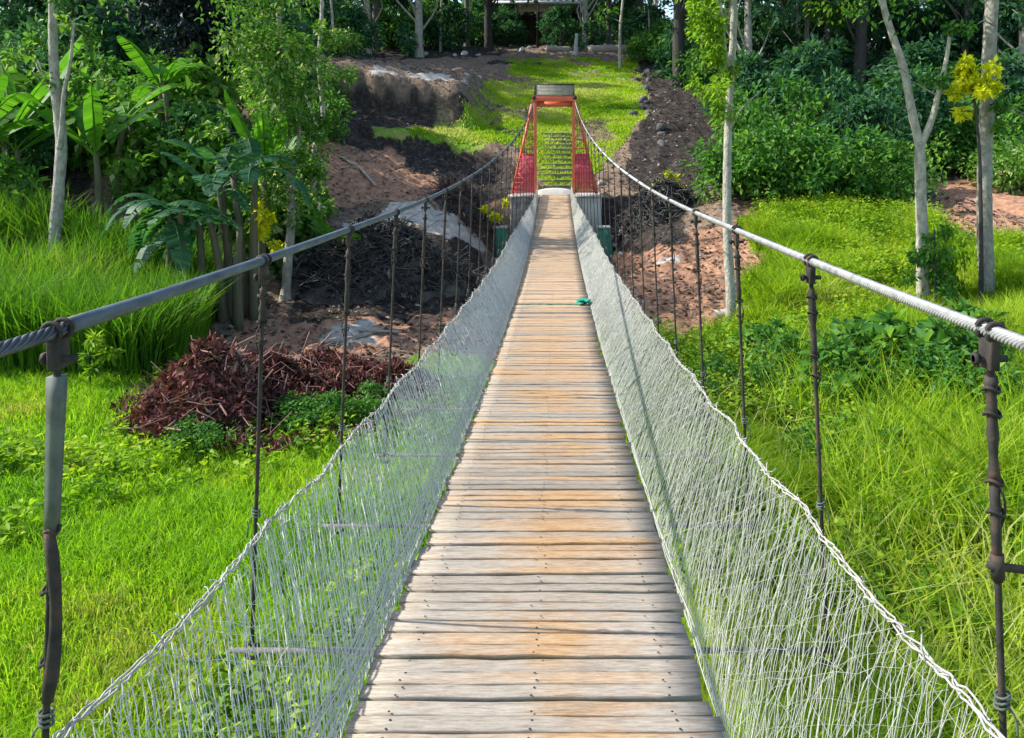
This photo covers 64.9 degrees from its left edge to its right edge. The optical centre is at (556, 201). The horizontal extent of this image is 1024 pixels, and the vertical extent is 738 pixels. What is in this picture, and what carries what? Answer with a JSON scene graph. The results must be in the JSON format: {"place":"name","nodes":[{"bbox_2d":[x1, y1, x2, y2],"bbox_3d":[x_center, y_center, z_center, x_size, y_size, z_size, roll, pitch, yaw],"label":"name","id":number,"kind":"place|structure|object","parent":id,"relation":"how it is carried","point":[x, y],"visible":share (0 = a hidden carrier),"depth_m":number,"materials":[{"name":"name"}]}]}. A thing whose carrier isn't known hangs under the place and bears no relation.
{"place":"outdoors","nodes":[
{"label":"outdoors","id":0,"kind":"place"},
{"bbox_2d":[0,41,1023,737],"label":"ground","id":1,"kind":"structure","parent":0,"point":[410,97],"depth_m":28.32,"materials":[{"name":"soil"}]},
{"bbox_2d":[0,149,52,213],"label":"shrub","id":2,"kind":"object","parent":1,"relation":"on","point":[28,172],"visible":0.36,"depth_m":20.55,"materials":[{"name":"green plant"}]},
{"bbox_2d":[0,74,52,138],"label":"banana plant","id":3,"kind":"object","parent":1,"relation":"on","point":[14,126],"visible":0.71,"depth_m":20.44,"materials":[{"name":"green plant"}]},
{"bbox_2d":[0,0,70,52],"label":"shrub","id":4,"kind":"object","parent":1,"relation":"on","point":[18,4],"visible":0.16,"depth_m":41.27,"materials":[{"name":"green plant"}]},
{"bbox_2d":[0,88,75,177],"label":"shrub","id":5,"kind":"object","parent":1,"relation":"on","point":[49,153],"visible":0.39,"depth_m":22.22,"materials":[{"name":"green plant"}]},
{"bbox_2d":[0,54,79,171],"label":"shrub","id":6,"kind":"object","parent":1,"relation":"on","point":[29,79],"visible":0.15,"depth_m":23.32,"materials":[{"name":"green plant"}]},
{"bbox_2d":[0,31,86,203],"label":"banana plant","id":7,"kind":"object","parent":1,"relation":"on","point":[39,92],"visible":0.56,"depth_m":21.49,"materials":[{"name":"green plant"}]},
{"bbox_2d":[0,0,137,259],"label":"forked tree","id":8,"kind":"object","parent":1,"relation":"on","point":[52,82],"visible":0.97,"depth_m":18.39,"materials":[{"name":"grey plant"}]},
{"bbox_2d":[0,0,147,89],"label":"tree","id":9,"kind":"object","parent":1,"relation":"on","point":[79,14],"visible":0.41,"depth_m":31.46,"materials":[{"name":"green plant"}]},
{"bbox_2d":[12,42,142,90],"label":"shrub","id":10,"kind":"object","parent":1,"relation":"on","point":[110,65],"visible":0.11,"depth_m":29.51,"materials":[{"name":"green plant"}]},
{"bbox_2d":[26,86,163,219],"bbox_3d":[-12.313,-1.067,20.875,3.196,3.736,2.507,1,4,13],"label":"banana plant","id":11,"kind":"object","parent":1,"relation":"on","point":[90,129],"visible":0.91,"depth_m":20.91,"materials":[{"name":"green plant"}]},
{"bbox_2d":[78,329,126,383],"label":"shrub","id":12,"kind":"object","parent":1,"relation":"on","point":[88,358],"visible":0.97,"depth_m":13.16,"materials":[{"name":"green plant"}]},
{"bbox_2d":[65,80,139,172],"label":"shrub","id":13,"kind":"object","parent":1,"relation":"on","point":[80,160],"visible":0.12,"depth_m":23.68,"materials":[{"name":"green plant"}]},
{"bbox_2d":[60,0,178,83],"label":"shrub","id":14,"kind":"object","parent":1,"relation":"on","point":[146,45],"visible":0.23,"depth_m":32.33,"materials":[{"name":"green plant"}]},
{"bbox_2d":[74,86,171,180],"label":"shrub","id":15,"kind":"object","parent":1,"relation":"on","point":[105,162],"visible":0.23,"depth_m":23.22,"materials":[{"name":"green plant"}]},
{"bbox_2d":[0,175,248,380],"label":"tall grass","id":16,"kind":"structure","parent":1,"relation":"on","point":[89,269],"depth_m":15.39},
{"bbox_2d":[74,83,183,194],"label":"banana plant","id":17,"kind":"object","parent":1,"relation":"on","point":[126,112],"visible":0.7,"depth_m":22.27,"materials":[{"name":"green plant"}]},
{"bbox_2d":[101,121,204,204],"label":"shrub","id":18,"kind":"object","parent":1,"relation":"on","point":[133,168],"visible":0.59,"depth_m":22.16,"materials":[{"name":"green plant"}]},
{"bbox_2d":[116,35,209,131],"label":"banana plant","id":19,"kind":"object","parent":1,"relation":"on","point":[157,72],"visible":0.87,"depth_m":23.98,"materials":[{"name":"green plant"}]},
{"bbox_2d":[100,193,243,330],"bbox_3d":[-8.380,1.350,17.509,2.581,3.100,2.409,-3,5,-39],"label":"banana plant","id":20,"kind":"object","parent":1,"relation":"on","point":[175,237],"visible":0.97,"depth_m":17.51,"materials":[{"name":"green plant"}]},
{"bbox_2d":[78,0,271,109],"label":"dark tree","id":21,"kind":"object","parent":1,"relation":"on","point":[172,12],"visible":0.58,"depth_m":26.58,"materials":[{"name":"green plant"}]},
{"bbox_2d":[133,159,217,239],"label":"shrub","id":22,"kind":"object","parent":1,"relation":"on","point":[167,194],"visible":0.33,"depth_m":21.35,"materials":[{"name":"green plant"}]},
{"bbox_2d":[106,48,256,124],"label":"shrub","id":23,"kind":"object","parent":1,"relation":"on","point":[153,58],"visible":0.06,"depth_m":26.64,"materials":[{"name":"green plant"}]},
{"bbox_2d":[135,41,242,128],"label":"shrub","id":24,"kind":"object","parent":1,"relation":"on","point":[203,82],"visible":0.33,"depth_m":25.39,"materials":[{"name":"green plant"}]},
{"bbox_2d":[152,93,250,178],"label":"shrub","id":25,"kind":"object","parent":1,"relation":"on","point":[186,117],"visible":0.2,"depth_m":23.52,"materials":[{"name":"green plant"}]},
{"bbox_2d":[162,414,245,458],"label":"shrub","id":26,"kind":"object","parent":1,"relation":"on","point":[204,429],"visible":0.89,"depth_m":10.96,"materials":[{"name":"green plant"}]},
{"bbox_2d":[158,104,269,221],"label":"shrub","id":27,"kind":"object","parent":1,"relation":"on","point":[193,138],"visible":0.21,"depth_m":22.51,"materials":[{"name":"green plant"}]},
{"bbox_2d":[164,139,271,251],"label":"banana plant","id":28,"kind":"object","parent":1,"relation":"on","point":[204,153],"visible":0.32,"depth_m":19.95,"materials":[{"name":"green plant"}]},
{"bbox_2d":[160,137,311,320],"bbox_3d":[-7.111,0.702,17.929,3.350,4.323,2.354,2,5,30],"label":"banana plant","id":29,"kind":"object","parent":1,"relation":"on","point":[217,183],"visible":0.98,"depth_m":18.05,"materials":[{"name":"green plant"}]},
{"bbox_2d":[196,171,298,280],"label":"shrub","id":30,"kind":"object","parent":1,"relation":"on","point":[212,201],"visible":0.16,"depth_m":20.89,"materials":[{"name":"green plant"}]},
{"bbox_2d":[247,198,285,252],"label":"yellow shrub","id":31,"kind":"object","parent":1,"relation":"on","point":[264,220],"visible":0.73,"depth_m":18.41,"materials":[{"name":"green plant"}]},
{"bbox_2d":[208,0,329,104],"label":"tree","id":32,"kind":"object","parent":1,"relation":"on","point":[293,16],"visible":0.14,"depth_m":31.83,"materials":[{"name":"green plant"}]},
{"bbox_2d":[224,89,314,304],"bbox_3d":[-6.862,-0.174,19.714,1.356,5.833,2.203,1,4,14],"label":"banana plant","id":33,"kind":"object","parent":1,"relation":"on","point":[274,140],"visible":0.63,"depth_m":19.10,"materials":[{"name":"green plant"}]},
{"bbox_2d":[229,178,321,264],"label":"shrub","id":34,"kind":"object","parent":1,"relation":"on","point":[304,227],"visible":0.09,"depth_m":21.46,"materials":[{"name":"green plant"}]},
{"bbox_2d":[98,330,458,459],"bbox_3d":[-4.461,2.842,13.286,5.781,2.050,5.282,0,4,0],"label":"brush heap","id":35,"kind":"object","parent":1,"relation":"on","point":[213,378],"visible":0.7,"depth_m":11.88,"materials":[{"name":"brown plant"}]},
{"bbox_2d":[195,0,370,301],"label":"leafy tree","id":36,"kind":"object","parent":1,"relation":"on","point":[282,52],"visible":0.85,"depth_m":19.52,"materials":[{"name":"green plant"}]},
{"bbox_2d":[248,89,356,144],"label":"shrub","id":37,"kind":"object","parent":1,"relation":"on","point":[334,106],"visible":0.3,"depth_m":29.96,"materials":[{"name":"green plant"}]},
{"bbox_2d":[276,172,338,252],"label":"shrub","id":38,"kind":"object","parent":1,"relation":"on","point":[327,214],"visible":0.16,"depth_m":22.43,"materials":[{"name":"green plant"}]},
{"bbox_2d":[267,388,362,431],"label":"shrub","id":39,"kind":"object","parent":1,"relation":"on","point":[300,407],"visible":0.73,"depth_m":11.90,"materials":[{"name":"green plant"}]},
{"bbox_2d":[282,0,359,192],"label":"tree","id":40,"kind":"object","parent":1,"relation":"on","point":[351,79],"visible":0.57,"depth_m":24.27,"materials":[{"name":"green plant"}]},
{"bbox_2d":[313,26,366,57],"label":"shrub","id":41,"kind":"object","parent":1,"relation":"on","point":[349,45],"visible":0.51,"depth_m":37.59,"materials":[{"name":"green plant"}]},
{"bbox_2d":[0,361,685,737],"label":"grass lawn","id":42,"kind":"structure","parent":1,"relation":"on","point":[178,537],"depth_m":8.01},
{"bbox_2d":[303,0,385,58],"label":"shrub","id":43,"kind":"object","parent":1,"relation":"on","point":[358,17],"visible":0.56,"depth_m":48.83,"materials":[{"name":"green plant"}]},
{"bbox_2d":[309,378,396,428],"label":"shrub","id":44,"kind":"object","parent":1,"relation":"on","point":[366,401],"visible":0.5,"depth_m":12.24,"materials":[{"name":"green plant"}]},
{"bbox_2d":[272,203,497,308],"bbox_3d":[-4.411,1.377,21.111,6.028,2.842,3.793,0,4,0],"label":"brush heap","id":45,"kind":"object","parent":1,"relation":"on","point":[318,273],"visible":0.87,"depth_m":20.38,"materials":[{"name":"black plant"}]},
{"bbox_2d":[372,8,438,50],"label":"shrub","id":46,"kind":"object","parent":1,"relation":"on","point":[390,41],"visible":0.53,"depth_m":57.71,"materials":[{"name":"green plant"}]},
{"bbox_2d":[393,0,437,57],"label":"forest tree","id":47,"kind":"object","parent":1,"relation":"on","point":[413,48],"visible":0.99,"depth_m":54.08,"materials":[{"name":"grey plant"}]},
{"bbox_2d":[398,0,477,50],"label":"shrub","id":48,"kind":"object","parent":1,"relation":"on","point":[448,7],"visible":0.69,"depth_m":59.08,"materials":[{"name":"green plant"}]},
{"bbox_2d":[419,170,511,254],"bbox_3d":[-3.027,0.519,27.628,3.237,3.232,2.586,0,4,0],"label":"brush heap","id":49,"kind":"object","parent":1,"relation":"on","point":[452,201],"visible":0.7,"depth_m":27.19,"materials":[{"name":"black plant"}]},
{"bbox_2d":[480,6,529,46],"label":"shrub","id":50,"kind":"object","parent":1,"relation":"on","point":[499,18],"visible":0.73,"depth_m":66.61,"materials":[{"name":"green plant"}]},
{"bbox_2d":[0,192,1023,737],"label":"weeds","id":51,"kind":"object","parent":1,"relation":"on","point":[114,458],"visible":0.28,"depth_m":9.83,"materials":[{"name":"green plant"}]},
{"bbox_2d":[0,51,1023,360],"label":"leaf litter","id":52,"kind":"object","parent":1,"relation":"on","point":[410,325],"visible":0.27,"depth_m":22.66,"materials":[{"name":"brown plant"}]},
{"bbox_2d":[508,193,536,234],"bbox_3d":[-1.123,0.796,29.227,1.132,2.198,1.600,0,4,0],"label":"bridge abutment","id":53,"kind":"object","parent":1,"relation":"on","point":[515,220],"visible":0.31,"depth_m":28.44,"materials":[{"name":"concrete"}]},
{"bbox_2d":[511,84,597,193],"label":"bridge tower","id":54,"kind":"structure","parent":53,"relation":"on","point":[554,100],"depth_m":28.83,"materials":[{"name":"metal"}]},
{"bbox_2d":[0,101,1023,737],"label":"suspension bridge","id":55,"kind":"structure","parent":54,"relation":"attached to","point":[540,597],"depth_m":3.18,"materials":[{"name":"brown wood"}]},
{"bbox_2d":[408,54,651,184],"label":"hill grass","id":56,"kind":"structure","parent":1,"relation":"on","point":[607,84],"depth_m":38.90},
{"bbox_2d":[494,0,581,46],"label":"open shed","id":57,"kind":"structure","parent":1,"relation":"on","point":[534,35],"depth_m":76.75,"materials":[{"name":"metal"}]},
{"bbox_2d":[538,133,571,188],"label":"hill steps","id":58,"kind":"structure","parent":1,"relation":"on","point":[559,174],"depth_m":32.01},
{"bbox_2d":[536,3,581,46],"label":"shrub","id":59,"kind":"object","parent":1,"relation":"on","point":[553,15],"visible":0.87,"depth_m":67.42,"materials":[{"name":"green plant"}]},
{"bbox_2d":[574,193,602,237],"bbox_3d":[1.139,0.805,29.227,1.041,2.215,1.600,0,4,0],"label":"bridge abutment","id":60,"kind":"object","parent":1,"relation":"on","point":[593,208],"visible":0.28,"depth_m":28.44,"materials":[{"name":"concrete"}]},
{"bbox_2d":[573,0,611,51],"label":"forest tree","id":61,"kind":"object","parent":1,"relation":"on","point":[585,43],"visible":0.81,"depth_m":60.83,"materials":[{"name":"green plant"}]},
{"bbox_2d":[617,1,671,50],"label":"shrub","id":62,"kind":"object","parent":1,"relation":"on","point":[639,17],"visible":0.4,"depth_m":58.48,"materials":[{"name":"green plant"}]},
{"bbox_2d":[609,170,704,243],"bbox_3d":[3.551,0.356,27.656,3.550,2.988,3.017,0,4,0],"label":"brush heap","id":63,"kind":"object","parent":1,"relation":"on","point":[674,190],"visible":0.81,"depth_m":27.27,"materials":[{"name":"brown plant"}]},
{"bbox_2d":[622,20,691,64],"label":"shrub","id":64,"kind":"object","parent":1,"relation":"on","point":[636,49],"visible":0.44,"depth_m":52.80,"materials":[{"name":"green plant"}]},
{"bbox_2d":[649,4,729,78],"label":"shrub","id":65,"kind":"object","parent":1,"relation":"on","point":[660,64],"visible":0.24,"depth_m":49.03,"materials":[{"name":"green plant"}]},
{"bbox_2d":[671,0,762,87],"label":"forest tree","id":66,"kind":"object","parent":1,"relation":"on","point":[679,24],"visible":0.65,"depth_m":45.24,"materials":[{"name":"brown plant"}]},
{"bbox_2d":[666,42,771,88],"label":"shrub","id":67,"kind":"object","parent":1,"relation":"on","point":[694,65],"visible":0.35,"depth_m":44.91,"materials":[{"name":"green plant"}]},
{"bbox_2d":[699,44,781,116],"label":"shrub","id":68,"kind":"object","parent":1,"relation":"on","point":[749,72],"visible":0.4,"depth_m":36.69,"materials":[{"name":"green plant"}]},
{"bbox_2d":[682,350,808,409],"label":"shrub","id":69,"kind":"object","parent":1,"relation":"on","point":[714,363],"visible":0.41,"depth_m":12.31,"materials":[{"name":"green plant"}]},
{"bbox_2d":[675,113,827,204],"bbox_3d":[6.599,-1.406,27.136,5.037,3.189,4.662,2,5,31],"label":"shrub","id":70,"kind":"object","parent":1,"relation":"on","point":[713,160],"visible":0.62,"depth_m":25.89,"materials":[{"name":"green plant"}]},
{"bbox_2d":[703,0,802,98],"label":"forest tree","id":71,"kind":"object","parent":1,"relation":"on","point":[749,9],"visible":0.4,"depth_m":43.10,"materials":[{"name":"green plant"}]},
{"bbox_2d":[721,0,803,79],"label":"shrub","id":72,"kind":"object","parent":1,"relation":"on","point":[774,40],"visible":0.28,"depth_m":48.01,"materials":[{"name":"green plant"}]},
{"bbox_2d":[675,0,853,320],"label":"slender tree","id":73,"kind":"object","parent":1,"relation":"on","point":[712,38],"visible":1,"depth_m":16.27,"materials":[{"name":"grey plant"}]},
{"bbox_2d":[726,314,803,360],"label":"shrub","id":74,"kind":"object","parent":1,"relation":"on","point":[766,327],"visible":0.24,"depth_m":14.02,"materials":[{"name":"green plant"}]},
{"bbox_2d":[702,74,832,145],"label":"shrub","id":75,"kind":"object","parent":1,"relation":"on","point":[791,93],"visible":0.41,"depth_m":32.59,"materials":[{"name":"green plant"}]},
{"bbox_2d":[715,122,873,200],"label":"shrub","id":76,"kind":"object","parent":1,"relation":"on","point":[813,141],"visible":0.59,"depth_m":25.20,"materials":[{"name":"green plant"}]},
{"bbox_2d":[745,330,871,397],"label":"shrub","id":77,"kind":"object","parent":1,"relation":"on","point":[780,337],"visible":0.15,"depth_m":12.90,"materials":[{"name":"green plant"}]},
{"bbox_2d":[597,187,1023,737],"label":"field grass","id":78,"kind":"structure","parent":1,"relation":"on","point":[779,289],"depth_m":8.07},
{"bbox_2d":[755,29,870,128],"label":"shrub","id":79,"kind":"object","parent":1,"relation":"on","point":[810,62],"visible":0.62,"depth_m":34.91,"materials":[{"name":"green plant"}]},
{"bbox_2d":[761,0,868,84],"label":"forest tree","id":80,"kind":"object","parent":1,"relation":"on","point":[836,25],"visible":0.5,"depth_m":45.43,"materials":[{"name":"green plant"}]},
{"bbox_2d":[761,124,914,202],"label":"shrub","id":81,"kind":"object","parent":1,"relation":"on","point":[866,145],"visible":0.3,"depth_m":25.42,"materials":[{"name":"green plant"}]},
{"bbox_2d":[789,0,889,93],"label":"forest tree","id":82,"kind":"object","parent":1,"relation":"on","point":[859,37],"visible":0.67,"depth_m":44.23,"materials":[{"name":"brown plant"}]},
{"bbox_2d":[782,332,905,429],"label":"shrub","id":83,"kind":"object","parent":1,"relation":"on","point":[827,351],"visible":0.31,"depth_m":11.68,"materials":[{"name":"green plant"}]},
{"bbox_2d":[778,415,927,483],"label":"shrub","id":84,"kind":"object","parent":1,"relation":"on","point":[804,437],"visible":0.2,"depth_m":9.51,"materials":[{"name":"green plant"}]},
{"bbox_2d":[805,302,930,375],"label":"shrub","id":85,"kind":"object","parent":1,"relation":"on","point":[870,325],"visible":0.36,"depth_m":12.47,"materials":[{"name":"green plant"}]},
{"bbox_2d":[804,86,932,198],"bbox_3d":[11.117,-2.004,28.886,4.341,4.622,4.011,0,4,-3],"label":"shrub","id":86,"kind":"object","parent":1,"relation":"on","point":[855,117],"visible":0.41,"depth_m":28.50,"materials":[{"name":"green plant"}]},
{"bbox_2d":[812,140,950,204],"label":"shrub","id":87,"kind":"object","parent":1,"relation":"on","point":[896,186],"visible":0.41,"depth_m":25.37,"materials":[{"name":"green plant"}]},
{"bbox_2d":[828,0,940,82],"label":"shrub","id":88,"kind":"object","parent":1,"relation":"on","point":[876,12],"visible":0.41,"depth_m":48.16,"materials":[{"name":"green plant"}]},
{"bbox_2d":[811,327,983,408],"bbox_3d":[5.241,2.588,12.011,2.862,1.297,2.649,-3,5,-34],"label":"shrub","id":89,"kind":"object","parent":1,"relation":"on","point":[932,358],"visible":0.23,"depth_m":11.40,"materials":[{"name":"green plant"}]},
{"bbox_2d":[847,60,969,167],"bbox_3d":[14.109,-3.362,32.912,5.130,4.964,4.740,2,4,26],"label":"shrub","id":90,"kind":"object","parent":1,"relation":"on","point":[923,97],"visible":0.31,"depth_m":31.74,"materials":[{"name":"green plant"}]},
{"bbox_2d":[839,0,978,298],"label":"forked tree","id":91,"kind":"object","parent":1,"relation":"on","point":[920,138],"visible":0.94,"depth_m":16.41,"materials":[{"name":"grey plant"}]},
{"bbox_2d":[861,31,972,117],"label":"shrub","id":92,"kind":"object","parent":1,"relation":"on","point":[914,56],"visible":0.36,"depth_m":39.12,"materials":[{"name":"green plant"}]},
{"bbox_2d":[867,314,984,372],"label":"shrub","id":93,"kind":"object","parent":1,"relation":"on","point":[942,334],"visible":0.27,"depth_m":11.99,"materials":[{"name":"green plant"}]},
{"bbox_2d":[874,0,980,69],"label":"shrub","id":94,"kind":"object","parent":1,"relation":"on","point":[924,11],"visible":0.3,"depth_m":47.75,"materials":[{"name":"green plant"}]},
{"bbox_2d":[897,224,959,307],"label":"shrub","id":95,"kind":"object","parent":1,"relation":"on","point":[924,257],"visible":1,"depth_m":16.14,"materials":[{"name":"green plant"}]},
{"bbox_2d":[908,216,970,302],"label":"shrub","id":96,"kind":"object","parent":1,"relation":"on","point":[949,266],"visible":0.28,"depth_m":16.67,"materials":[{"name":"green plant"}]},
{"bbox_2d":[867,331,1023,411],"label":"shrub","id":97,"kind":"object","parent":1,"relation":"on","point":[955,360],"visible":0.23,"depth_m":10.97,"materials":[{"name":"green plant"}]},
{"bbox_2d":[882,87,1013,167],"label":"shrub","id":98,"kind":"object","parent":1,"relation":"on","point":[967,124],"visible":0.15,"depth_m":32.08,"materials":[{"name":"green plant"}]},
{"bbox_2d":[888,0,1023,295],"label":"tall tree","id":99,"kind":"object","parent":1,"relation":"on","point":[989,127],"visible":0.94,"depth_m":16.52,"materials":[{"name":"grey plant"}]},
{"bbox_2d":[910,115,1023,190],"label":"shrub","id":100,"kind":"object","parent":1,"relation":"on","point":[951,162],"visible":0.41,"depth_m":31.09,"materials":[{"name":"green plant"}]},
{"bbox_2d":[913,296,1022,353],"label":"shrub","id":101,"kind":"object","parent":1,"relation":"on","point":[961,306],"visible":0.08,"depth_m":13.06,"materials":[{"name":"green plant"}]},
{"bbox_2d":[928,0,1018,75],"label":"shrub","id":102,"kind":"object","parent":1,"relation":"on","point":[976,17],"visible":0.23,"depth_m":46.00,"materials":[{"name":"green plant"}]},
{"bbox_2d":[943,49,1004,301],"bbox_3d":[8.265,-0.253,16.165,1.117,5.551,1.044,0,4,0],"label":"yellow sapling","id":103,"kind":"object","parent":1,"relation":"on","point":[985,83],"visible":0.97,"depth_m":16.05,"materials":[{"name":"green plant"}]},
{"bbox_2d":[956,139,1023,195],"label":"shrub","id":104,"kind":"object","parent":1,"relation":"on","point":[999,172],"visible":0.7,"depth_m":28.06,"materials":[{"name":"green plant"}]},
{"bbox_2d":[960,0,1023,98],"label":"forest tree","id":105,"kind":"object","parent":1,"relation":"on","point":[1020,7],"visible":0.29,"depth_m":41.23,"materials":[{"name":"green plant"}]},
{"bbox_2d":[961,40,1023,139],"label":"shrub","id":106,"kind":"object","parent":1,"relation":"on","point":[1012,78],"visible":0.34,"depth_m":32.97,"materials":[{"name":"green plant"}]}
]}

